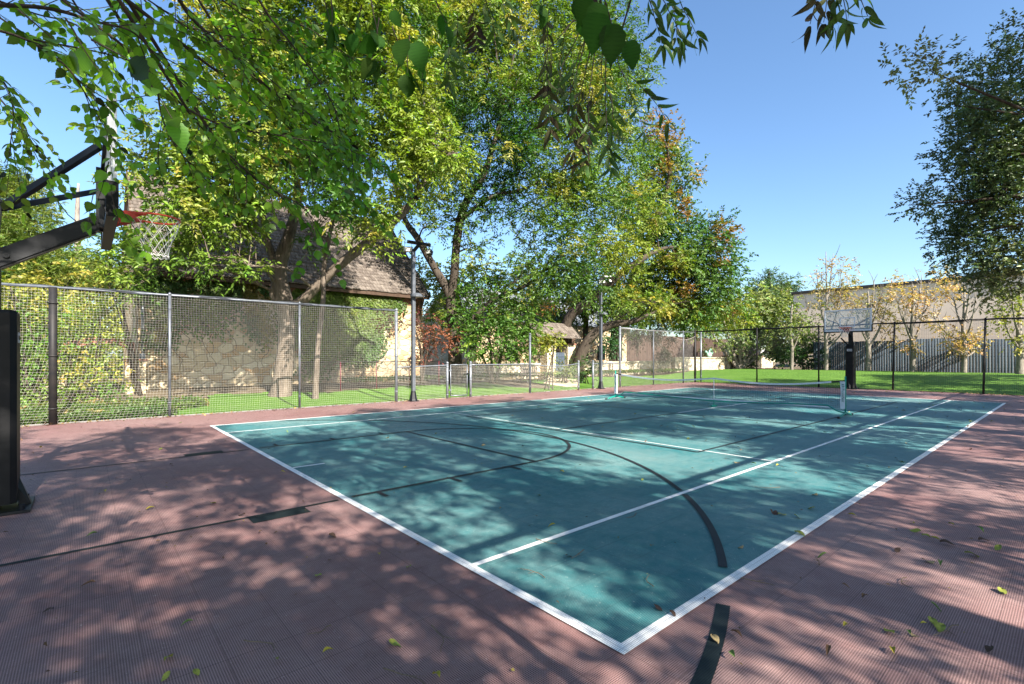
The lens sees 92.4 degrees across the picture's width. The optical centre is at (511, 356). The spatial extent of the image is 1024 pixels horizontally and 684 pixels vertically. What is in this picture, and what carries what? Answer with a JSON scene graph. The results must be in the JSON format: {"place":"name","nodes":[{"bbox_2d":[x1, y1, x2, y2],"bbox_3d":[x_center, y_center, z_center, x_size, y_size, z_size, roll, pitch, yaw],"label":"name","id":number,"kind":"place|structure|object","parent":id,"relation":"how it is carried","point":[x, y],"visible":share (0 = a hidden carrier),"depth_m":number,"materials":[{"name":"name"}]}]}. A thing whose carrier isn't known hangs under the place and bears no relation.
{"place":"outdoors","nodes":[
{"label":"outdoors","id":0,"kind":"place"},
{"bbox_2d":[0,0,1023,357],"label":"sky","id":1,"kind":"structure","parent":0,"point":[813,149],"materials":[{"name":"blue"}]},
{"bbox_2d":[20,360,1023,424],"bbox_3d":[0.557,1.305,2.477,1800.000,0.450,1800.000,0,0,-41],"label":"ground","id":2,"kind":"structure","parent":0,"point":[200,391],"depth_m":19.40,"materials":[{"name":"plant"}]},
{"bbox_2d":[1,278,84,405],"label":"shrub","id":3,"kind":"object","parent":2,"relation":"on","point":[30,351],"visible":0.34,"depth_m":14.22,"materials":[{"name":"green plant"}]},
{"bbox_2d":[0,159,110,300],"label":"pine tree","id":4,"kind":"object","parent":2,"relation":"on","point":[14,228],"visible":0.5,"depth_m":24.67,"materials":[{"name":"green plant"}]},
{"bbox_2d":[1,273,123,379],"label":"thicket","id":5,"kind":"object","parent":2,"relation":"on","point":[119,364],"visible":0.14,"depth_m":23.96,"materials":[{"name":"green plant"}]},
{"bbox_2d":[1,259,163,402],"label":"tree","id":6,"kind":"object","parent":2,"relation":"on","point":[28,280],"visible":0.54,"depth_m":14.63,"materials":[{"name":"green plant"}]},
{"bbox_2d":[20,292,146,405],"bbox_3d":[-13.012,0.037,14.903,2.990,4.293,3.951,0,0,-41],"label":"shrub","id":7,"kind":"object","parent":2,"relation":"on","point":[80,384],"visible":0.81,"depth_m":14.82,"materials":[{"name":"green plant"}]},
{"bbox_2d":[46,183,121,326],"bbox_3d":[-26.575,-4.762,29.810,8.688,11.699,4.326,0,0,6],"label":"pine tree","id":8,"kind":"object","parent":2,"relation":"on","point":[77,210],"visible":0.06,"depth_m":29.89,"materials":[{"name":"green plant"}]},
{"bbox_2d":[40,337,134,389],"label":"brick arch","id":9,"kind":"structure","parent":2,"relation":"on","point":[95,342],"depth_m":17.20,"materials":[{"name":"stone"}]},
{"bbox_2d":[49,213,177,395],"bbox_3d":[-12.822,-1.623,16.091,3.265,5.758,2.382,0,0,14],"label":"tree","id":10,"kind":"object","parent":2,"relation":"on","point":[138,382],"visible":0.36,"depth_m":15.97,"materials":[{"name":"green plant"}]},
{"bbox_2d":[20,394,209,424],"bbox_3d":[-10.456,1.323,12.664,4.880,0.412,3.326,0,0,-41],"label":"ground cover","id":11,"kind":"object","parent":2,"relation":"on","point":[78,412],"visible":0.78,"depth_m":12.24,"materials":[{"name":"green plant"}]},
{"bbox_2d":[122,359,147,393],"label":"stone pier","id":12,"kind":"structure","parent":2,"relation":"on","point":[127,375],"depth_m":16.40,"materials":[{"name":"stone"}]},
{"bbox_2d":[0,0,421,288],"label":"elm tree","id":13,"kind":"object","parent":2,"relation":"on","point":[79,60],"visible":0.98,"depth_m":3.28,"materials":[{"name":"green plant"}]},
{"bbox_2d":[120,171,429,388],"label":"stone house","id":14,"kind":"structure","parent":2,"relation":"on","point":[369,273],"depth_m":20.38,"materials":[{"name":"stone"}]},
{"bbox_2d":[132,274,293,372],"bbox_3d":[-11.206,-1.202,18.933,5.446,3.566,0.279,0,0,-41],"label":"ivy","id":15,"kind":"object","parent":14,"relation":"attached to","point":[182,287],"visible":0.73,"depth_m":18.55,"materials":[{"name":"green plant"}]},
{"bbox_2d":[275,288,416,382],"bbox_3d":[-7.363,-0.917,22.270,6.853,4.150,0.286,0,0,-41],"label":"ivy","id":16,"kind":"object","parent":14,"relation":"attached to","point":[337,335],"visible":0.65,"depth_m":22.11,"materials":[{"name":"green plant"}]},
{"bbox_2d":[20,382,689,426],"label":"court kerb","id":17,"kind":"structure","parent":2,"relation":"on","point":[294,408],"depth_m":13.68,"materials":[{"name":"concrete"}]},
{"bbox_2d":[409,243,547,335],"bbox_3d":[-2.697,-3.704,36.486,11.291,9.598,5.565,0,0,-3],"label":"background tree","id":18,"kind":"object","parent":2,"relation":"on","point":[436,288],"visible":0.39,"depth_m":36.01,"materials":[{"name":"green plant"}]},
{"bbox_2d":[472,363,540,380],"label":"stone garden wall","id":19,"kind":"structure","parent":2,"relation":"on","point":[505,370],"depth_m":26.77,"materials":[{"name":"stone"}]},
{"bbox_2d":[0,382,1023,683],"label":"court slab","id":20,"kind":"structure","parent":2,"relation":"on","point":[136,604],"depth_m":3.17,"materials":[{"name":"brown concrete"}]},
{"bbox_2d":[0,91,180,515],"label":"basketball hoop","id":21,"kind":"object","parent":20,"relation":"on","point":[15,498],"visible":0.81,"depth_m":4.75,"materials":[{"name":"black metal"}]},
{"bbox_2d":[161,671,169,680],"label":"fallen leaf","id":22,"kind":"object","parent":20,"relation":"on","point":[165,676],"visible":1,"depth_m":2.26,"materials":[{"name":"green plant"}]},
{"bbox_2d":[193,668,199,675],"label":"fallen leaf","id":23,"kind":"object","parent":20,"relation":"on","point":[196,671],"visible":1,"depth_m":2.28,"materials":[{"name":"green plant"}]},
{"bbox_2d":[1,283,397,424],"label":"net fence","id":24,"kind":"object","parent":20,"relation":"on","point":[52,355],"visible":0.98,"depth_m":12.10,"materials":[{"name":"grey metal"}]},
{"bbox_2d":[244,639,274,652],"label":"twig","id":25,"kind":"object","parent":20,"relation":"on","point":[260,642],"visible":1,"depth_m":2.52,"materials":[{"name":"brown wood"}]},
{"bbox_2d":[0,449,729,683],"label":"dark border lines","id":26,"kind":"object","parent":20,"relation":"on","point":[707,666],"visible":0.98,"depth_m":2.84,"materials":[{"name":"black paint"}]},
{"bbox_2d":[389,639,399,645],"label":"fallen leaf","id":27,"kind":"object","parent":20,"relation":"on","point":[391,641],"visible":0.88,"depth_m":2.52,"materials":[{"name":"green plant"}]},
{"bbox_2d":[383,667,424,683],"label":"twig","id":28,"kind":"object","parent":20,"relation":"on","point":[402,674],"visible":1,"depth_m":2.26,"materials":[{"name":"brown wood"}]},
{"bbox_2d":[403,240,432,401],"bbox_3d":[-3.135,-1.217,16.426,0.996,5.393,0.399,0,0,1],"label":"lamp pole","id":29,"kind":"object","parent":20,"relation":"on","point":[414,295],"visible":0.99,"depth_m":16.38,"materials":[{"name":"grey metal"}]},
{"bbox_2d":[398,361,448,399],"bbox_3d":[-3.017,0.833,16.863,1.997,1.355,0.111,0,0,-41],"label":"net fence","id":30,"kind":"object","parent":20,"relation":"on","point":[446,378],"visible":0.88,"depth_m":17.18,"materials":[{"name":"grey metal"}]},
{"bbox_2d":[449,364,468,395],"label":"net gate","id":31,"kind":"structure","parent":30,"relation":"attached to","point":[459,380],"depth_m":17.83,"materials":[{"name":"grey metal"}]},
{"bbox_2d":[431,624,453,651],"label":"twig","id":32,"kind":"object","parent":20,"relation":"on","point":[440,635],"visible":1,"depth_m":2.58,"materials":[{"name":"brown wood"}]},
{"bbox_2d":[3,385,1020,672],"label":"leaf litter","id":33,"kind":"object","parent":20,"relation":"on","point":[475,459],"visible":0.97,"depth_m":5.98,"materials":[{"name":"plant"}]},
{"bbox_2d":[469,333,579,396],"bbox_3d":[0.730,0.258,20.117,6.110,2.505,0.123,0,0,-41],"label":"net fence","id":34,"kind":"object","parent":20,"relation":"on","point":[470,376],"visible":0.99,"depth_m":20.08,"materials":[{"name":"grey metal"}]},
{"bbox_2d":[597,275,611,388],"bbox_3d":[4.303,-1.226,22.904,0.714,5.412,0.400,0,0,0],"label":"lamp pole","id":35,"kind":"object","parent":20,"relation":"on","point":[600,386],"visible":0.68,"depth_m":22.85,"materials":[{"name":"black metal"}]},
{"bbox_2d":[592,360,618,388],"bbox_3d":[4.487,0.828,23.386,2.058,1.365,0.113,0,0,-41],"label":"net fence","id":36,"kind":"object","parent":20,"relation":"on","point":[593,371],"visible":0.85,"depth_m":22.89,"materials":[{"name":"grey metal"}]},
{"bbox_2d":[215,388,1001,642],"bbox_3d":[4.677,1.476,13.130,20.200,0.001,10.670,0,0,-41],"label":"court surface","id":37,"kind":"object","parent":20,"relation":"on","point":[599,583],"visible":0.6,"depth_m":6.17,"materials":[{"name":"teal paint"}]},
{"bbox_2d":[259,392,895,566],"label":"black court lines","id":38,"kind":"object","parent":37,"relation":"on","point":[721,556],"visible":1,"depth_m":7.02,"materials":[{"name":"black paint"}]},
{"bbox_2d":[211,387,1005,653],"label":"white court lines","id":39,"kind":"object","parent":37,"relation":"on","point":[637,639],"visible":0.95,"depth_m":3.83,"materials":[{"name":"white paint"}]},
{"bbox_2d":[605,371,852,418],"bbox_3d":[5.944,0.982,14.752,1.123,1.004,7.026,0,0,-41],"label":"pickleball net","id":40,"kind":"object","parent":37,"relation":"on","point":[842,397],"visible":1,"depth_m":13.94,"materials":[{"name":"black fabric"}]},
{"bbox_2d":[617,326,701,385],"bbox_3d":[8.257,-0.007,26.723,8.041,3.035,0.216,0,0,-41],"label":"net fence","id":41,"kind":"object","parent":20,"relation":"on","point":[631,349],"visible":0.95,"depth_m":26.30,"materials":[{"name":"grey paint"}]},
{"bbox_2d":[710,634,718,642],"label":"fallen leaf","id":42,"kind":"object","parent":20,"relation":"on","point":[715,637],"visible":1,"depth_m":2.55,"materials":[{"name":"beige plant"}]},
{"bbox_2d":[826,644,830,654],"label":"fallen leaf","id":43,"kind":"object","parent":20,"relation":"on","point":[828,647],"visible":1,"depth_m":2.44,"materials":[{"name":"brown plant"}]},
{"bbox_2d":[823,308,872,389],"bbox_3d":[15.276,-0.345,22.402,1.488,3.650,1.450,0,0,8],"label":"basketball hoop","id":44,"kind":"object","parent":20,"relation":"on","point":[850,360],"visible":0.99,"depth_m":22.49,"materials":[{"name":"black metal"}]},
{"bbox_2d":[694,317,1023,394],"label":"net fence","id":45,"kind":"object","parent":20,"relation":"on","point":[698,354],"visible":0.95,"depth_m":22.21,"materials":[{"name":"black metal"}]},
{"bbox_2d":[909,528,920,531],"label":"fallen leaf","id":46,"kind":"object","parent":20,"relation":"on","point":[915,530],"visible":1,"depth_m":4.15,"materials":[{"name":"green plant"}]},
{"bbox_2d":[928,616,937,625],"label":"fallen leaf","id":47,"kind":"object","parent":20,"relation":"on","point":[933,621],"visible":0.93,"depth_m":2.72,"materials":[{"name":"green plant"}]},
{"bbox_2d":[935,622,945,631],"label":"fallen leaf","id":48,"kind":"object","parent":20,"relation":"on","point":[940,627],"visible":1,"depth_m":2.66,"materials":[{"name":"green plant"}]},
{"bbox_2d":[933,624,958,635],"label":"twig","id":49,"kind":"object","parent":20,"relation":"on","point":[947,629],"visible":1,"depth_m":2.63,"materials":[{"name":"brown wood"}]},
{"bbox_2d":[940,539,953,544],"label":"fallen leaf","id":50,"kind":"object","parent":20,"relation":"on","point":[944,540],"visible":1,"depth_m":3.88,"materials":[{"name":"brown plant"}]},
{"bbox_2d":[985,645,993,651],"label":"fallen leaf","id":51,"kind":"object","parent":20,"relation":"on","point":[988,648],"visible":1,"depth_m":2.46,"materials":[{"name":"brown plant"}]},
{"bbox_2d":[994,544,1001,549],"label":"fallen leaf","id":52,"kind":"object","parent":20,"relation":"on","point":[998,547],"visible":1,"depth_m":3.78,"materials":[{"name":"green plant"}]},
{"bbox_2d":[997,587,1006,593],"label":"fallen leaf","id":53,"kind":"object","parent":20,"relation":"on","point":[1002,590],"visible":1,"depth_m":3.08,"materials":[{"name":"yellow plant"}]},
{"bbox_2d":[339,368,686,383],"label":"bed plants","id":54,"kind":"object","parent":2,"relation":"on","point":[483,375],"visible":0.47,"depth_m":25.43,"materials":[{"name":"green plant"}]},
{"bbox_2d":[20,382,1019,426],"bbox_3d":[3.356,1.457,19.938,32.821,0.143,13.778,0,0,-13],"label":"leaf drift","id":55,"kind":"object","parent":2,"relation":"on","point":[424,399],"visible":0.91,"depth_m":15.50,"materials":[{"name":"brown plant"}]},
{"bbox_2d":[423,288,632,370],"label":"stone house","id":56,"kind":"structure","parent":2,"relation":"on","point":[443,356],"depth_m":42.36,"materials":[{"name":"stone"}]},
{"bbox_2d":[597,346,604,359],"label":"window","id":57,"kind":"structure","parent":56,"relation":"in","point":[597,346],"depth_m":47.70,"materials":[{"name":"black"}]},
{"bbox_2d":[519,365,545,382],"bbox_3d":[1.071,0.865,25.471,1.286,0.992,0.728,0,0,-41],"label":"park bench","id":58,"kind":"object","parent":2,"relation":"on","point":[527,368],"visible":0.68,"depth_m":25.52,"materials":[{"name":"brown wood"}]},
{"bbox_2d":[520,321,580,378],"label":"roofed garden gate","id":59,"kind":"structure","parent":2,"relation":"on","point":[569,351],"depth_m":28.75,"materials":[{"name":"stone"}]},
{"bbox_2d":[527,298,576,351],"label":"sapling","id":60,"kind":"object","parent":2,"relation":"on","point":[546,306],"visible":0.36,"depth_m":30.92,"materials":[{"name":"green plant"}]},
{"bbox_2d":[548,355,577,383],"bbox_3d":[2.732,0.927,25.591,1.624,2.062,1.780,0,0,15],"label":"shrub","id":61,"kind":"object","parent":2,"relation":"on","point":[567,371],"visible":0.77,"depth_m":25.40,"materials":[{"name":"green plant"}]},
{"bbox_2d":[569,353,598,383],"bbox_3d":[3.824,0.880,25.974,1.633,2.222,1.795,0,0,-41],"label":"shrub","id":62,"kind":"object","parent":2,"relation":"on","point":[581,378],"visible":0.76,"depth_m":26.01,"materials":[{"name":"green plant"}]},
{"bbox_2d":[324,0,885,181],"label":"pecan tree","id":63,"kind":"object","parent":2,"relation":"on","point":[596,28],"visible":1,"depth_m":2.64,"materials":[{"name":"green plant"}]},
{"bbox_2d":[585,318,624,374],"bbox_3d":[6.291,-0.785,32.836,3.098,4.029,2.316,0,0,-16],"label":"shrub","id":64,"kind":"object","parent":2,"relation":"on","point":[610,347],"visible":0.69,"depth_m":32.80,"materials":[{"name":"green plant"}]},
{"bbox_2d":[576,361,672,376],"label":"stone garden wall","id":65,"kind":"structure","parent":2,"relation":"on","point":[638,364],"depth_m":34.40,"materials":[{"name":"stone"}]},
{"bbox_2d":[512,246,758,358],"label":"background tree","id":66,"kind":"object","parent":2,"relation":"on","point":[586,326],"visible":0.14,"depth_m":41.74,"materials":[{"name":"green plant"}]},
{"bbox_2d":[562,168,763,375],"bbox_3d":[9.560,-5.030,31.913,16.442,12.310,7.658,0,0,-41],"label":"leaning tree","id":67,"kind":"object","parent":2,"relation":"on","point":[621,253],"visible":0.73,"depth_m":29.14,"materials":[{"name":"green plant"}]},
{"bbox_2d":[626,312,679,367],"bbox_3d":[9.447,-1.051,32.953,3.439,4.004,1.800,0,0,-4],"label":"hanging vine","id":68,"kind":"object","parent":67,"relation":"hanging from","point":[657,336],"visible":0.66,"depth_m":32.88,"materials":[{"name":"green plant"}]},
{"bbox_2d":[602,106,758,360],"bbox_3d":[10.777,-8.265,33.644,8.580,18.728,9.512,0,0,-41],"label":"red oak tree","id":69,"kind":"object","parent":2,"relation":"on","point":[702,276],"visible":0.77,"depth_m":32.78,"materials":[{"name":"green plant"}]},
{"bbox_2d":[626,334,754,366],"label":"board fence","id":70,"kind":"object","parent":2,"relation":"on","point":[674,350],"visible":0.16,"depth_m":46.42,"materials":[{"name":"wood"}]},
{"bbox_2d":[669,357,725,371],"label":"stone garden wall","id":71,"kind":"structure","parent":2,"relation":"on","point":[715,363],"depth_m":40.53,"materials":[{"name":"stone"}]},
{"bbox_2d":[705,349,712,356],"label":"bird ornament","id":72,"kind":"object","parent":71,"relation":"on","point":[710,354],"visible":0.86,"depth_m":41.46,"materials":[{"name":"white"}]},
{"bbox_2d":[722,356,732,368],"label":"stone pillar","id":73,"kind":"structure","parent":2,"relation":"on","point":[728,364],"depth_m":43.47,"materials":[{"name":"stone"}]},
{"bbox_2d":[737,348,755,368],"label":"shrub","id":74,"kind":"object","parent":2,"relation":"on","point":[753,363],"visible":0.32,"depth_m":43.23,"materials":[{"name":"green plant"}]},
{"bbox_2d":[755,356,764,367],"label":"stone pillar","id":75,"kind":"structure","parent":2,"relation":"on","point":[761,360],"depth_m":47.64,"materials":[{"name":"stone"}]},
{"bbox_2d":[765,358,774,367],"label":"stone garden wall","id":76,"kind":"structure","parent":2,"relation":"on","point":[769,365],"depth_m":49.98,"materials":[{"name":"stone"}]},
{"bbox_2d":[759,340,787,368],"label":"shrub","id":77,"kind":"object","parent":2,"relation":"on","point":[774,366],"visible":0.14,"depth_m":44.31,"materials":[{"name":"green plant"}]},
{"bbox_2d":[746,265,808,357],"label":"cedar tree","id":78,"kind":"object","parent":2,"relation":"on","point":[769,280],"visible":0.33,"depth_m":55.49,"materials":[{"name":"green plant"}]},
{"bbox_2d":[765,332,834,369],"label":"shrub","id":79,"kind":"object","parent":2,"relation":"on","point":[799,356],"visible":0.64,"depth_m":40.07,"materials":[{"name":"green plant"}]},
{"bbox_2d":[845,268,926,370],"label":"autumn tree","id":80,"kind":"object","parent":2,"relation":"on","point":[867,302],"visible":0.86,"depth_m":36.00,"materials":[{"name":"yellow plant"}]},
{"bbox_2d":[791,273,1023,369],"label":"stucco building","id":81,"kind":"structure","parent":2,"relation":"on","point":[944,309],"depth_m":44.69,"materials":[{"name":"grey paint"}]},
{"bbox_2d":[813,338,1023,372],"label":"board fence","id":82,"kind":"object","parent":2,"relation":"on","point":[993,358],"visible":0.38,"depth_m":34.36,"materials":[{"name":"grey wood"}]},
{"bbox_2d":[877,7,1023,315],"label":"live oak tree","id":83,"kind":"object","parent":2,"relation":"on","point":[1006,169],"visible":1,"depth_m":8.26,"materials":[{"name":"green plant"}]},
{"bbox_2d":[160,369,1023,415],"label":"lawn","id":84,"kind":"structure","parent":0,"point":[341,396],"depth_m":22.73,"materials":[{"name":"green plant"}]},
{"bbox_2d":[62,0,489,396],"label":"pecan tree","id":85,"kind":"object","parent":84,"relation":"on","point":[399,126],"visible":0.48,"depth_m":13.94,"materials":[{"name":"green plant"}]},
{"bbox_2d":[291,175,370,398],"bbox_3d":[-6.199,-2.587,16.573,2.453,8.237,3.355,0,0,-41],"label":"young tree","id":86,"kind":"object","parent":84,"relation":"on","point":[316,374],"visible":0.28,"depth_m":16.59,"materials":[{"name":"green plant"}]},
{"bbox_2d":[301,361,438,390],"bbox_3d":[-5.641,0.777,20.422,6.124,1.216,0.056,0,0,-41],"label":"net screen","id":87,"kind":"object","parent":84,"relation":"on","point":[305,385],"visible":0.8,"depth_m":19.98,"materials":[{"name":"black"}]},
{"bbox_2d":[368,305,464,384],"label":"japanese maple","id":88,"kind":"object","parent":84,"relation":"on","point":[427,351],"visible":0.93,"depth_m":19.96,"materials":[{"name":"red leaf"},{"name":"dark bark"}]},
{"bbox_2d":[433,262,559,382],"bbox_3d":[-0.741,-1.846,22.363,5.786,5.990,6.001,0,0,-5],"label":"dogwood tree","id":89,"kind":"object","parent":84,"relation":"on","point":[503,324],"visible":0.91,"depth_m":21.47,"materials":[{"name":"green plant"}]},
{"bbox_2d":[364,0,679,382],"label":"pecan tree","id":90,"kind":"object","parent":84,"relation":"on","point":[503,108],"visible":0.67,"depth_m":21.95,"materials":[{"name":"green plant"}]},
{"bbox_2d":[526,331,567,389],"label":"sapling","id":91,"kind":"object","parent":84,"relation":"on","point":[547,338],"visible":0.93,"depth_m":21.89,"materials":[{"name":"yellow plant"}]},
{"bbox_2d":[544,379,576,386],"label":"gravel path","id":92,"kind":"structure","parent":84,"relation":"on","point":[566,384],"depth_m":25.30,"materials":[{"name":"stone"}]},
{"bbox_2d":[702,281,821,368],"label":"crepe myrtle","id":93,"kind":"object","parent":84,"relation":"on","point":[767,314],"visible":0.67,"depth_m":41.85,"materials":[{"name":"green plant"}]},
{"bbox_2d":[774,293,833,369],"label":"autumn tree","id":94,"kind":"object","parent":84,"relation":"on","point":[790,324],"visible":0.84,"depth_m":39.12,"materials":[{"name":"yellow plant"}]},
{"bbox_2d":[798,243,876,369],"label":"autumn tree","id":95,"kind":"object","parent":84,"relation":"on","point":[837,303],"visible":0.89,"depth_m":38.05,"materials":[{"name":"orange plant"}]},
{"bbox_2d":[878,256,970,371],"bbox_3d":[28.803,-2.971,34.028,5.445,8.280,3.050,0,0,7],"label":"autumn tree","id":96,"kind":"object","parent":84,"relation":"on","point":[912,309],"visible":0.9,"depth_m":34.05,"materials":[{"name":"yellow plant"}]},
{"bbox_2d":[924,279,994,372],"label":"autumn tree","id":97,"kind":"object","parent":84,"relation":"on","point":[957,344],"visible":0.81,"depth_m":32.07,"materials":[{"name":"pale bark"},{"name":"yellow-orange autumn leaf"}]},
{"bbox_2d":[979,284,1023,373],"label":"autumn tree","id":98,"kind":"object","parent":84,"relation":"on","point":[1019,360],"visible":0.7,"depth_m":29.17,"materials":[{"name":"yellow plant"}]}
]}

